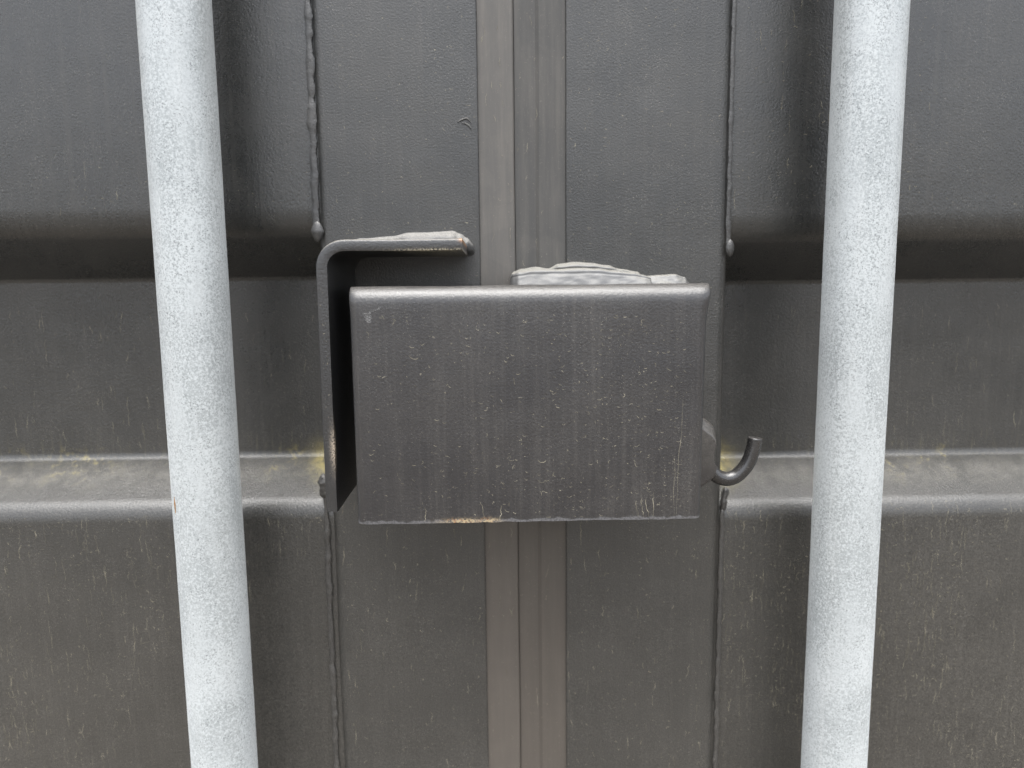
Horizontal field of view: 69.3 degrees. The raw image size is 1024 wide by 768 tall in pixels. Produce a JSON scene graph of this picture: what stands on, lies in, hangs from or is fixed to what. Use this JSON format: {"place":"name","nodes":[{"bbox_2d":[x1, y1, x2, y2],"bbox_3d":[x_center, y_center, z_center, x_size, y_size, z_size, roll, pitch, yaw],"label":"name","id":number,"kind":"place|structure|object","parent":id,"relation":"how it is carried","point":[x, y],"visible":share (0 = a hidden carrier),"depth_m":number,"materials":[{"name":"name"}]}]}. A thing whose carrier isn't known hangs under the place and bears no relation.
{"place":"outdoors","nodes":[
{"label":"outdoors","id":0,"kind":"place"},
{"label":"ground","id":1,"kind":"structure","parent":0,"visible":0},
{"bbox_2d":[0,0,519,767],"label":"container door","id":2,"kind":"structure","parent":1,"relation":"on","point":[384,644],"depth_m":0.44,"materials":[{"name":"paint"}]},
{"bbox_2d":[0,0,344,767],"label":"door panel","id":3,"kind":"structure","parent":2,"relation":"in","point":[92,666],"depth_m":0.45,"materials":[{"name":"paint"}]},
{"bbox_2d":[135,0,257,767],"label":"locking bar","id":4,"kind":"object","parent":2,"relation":"attached to","point":[176,48],"visible":1,"depth_m":0.37,"materials":[{"name":"metal"}]},
{"bbox_2d":[316,231,473,511],"bbox_3d":[-0.056,-0.012,0.392,0.073,0.140,0.073,-1,8,-1],"label":"angle bracket","id":5,"kind":"object","parent":2,"relation":"attached to","point":[337,261],"visible":1,"depth_m":0.36,"materials":[{"name":"metal"}]},
{"bbox_2d":[513,0,1023,767],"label":"container door","id":6,"kind":"structure","parent":1,"relation":"on","point":[687,138],"depth_m":0.45,"materials":[{"name":"paint"}]},
{"bbox_2d":[349,262,762,523],"bbox_3d":[0.027,-0.002,0.388,0.205,0.125,0.087,-1,8,-1],"label":"lock box","id":7,"kind":"object","parent":6,"relation":"attached to","point":[571,391],"visible":1,"depth_m":0.35,"materials":[{"name":"paint"}]},
{"bbox_2d":[801,0,910,767],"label":"locking bar","id":8,"kind":"object","parent":6,"relation":"attached to","point":[868,85],"visible":1,"depth_m":0.38,"materials":[{"name":"metal"}]},
{"bbox_2d":[711,0,1023,767],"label":"door panel","id":9,"kind":"structure","parent":6,"relation":"in","point":[947,691],"depth_m":0.46,"materials":[{"name":"paint"}]}
]}

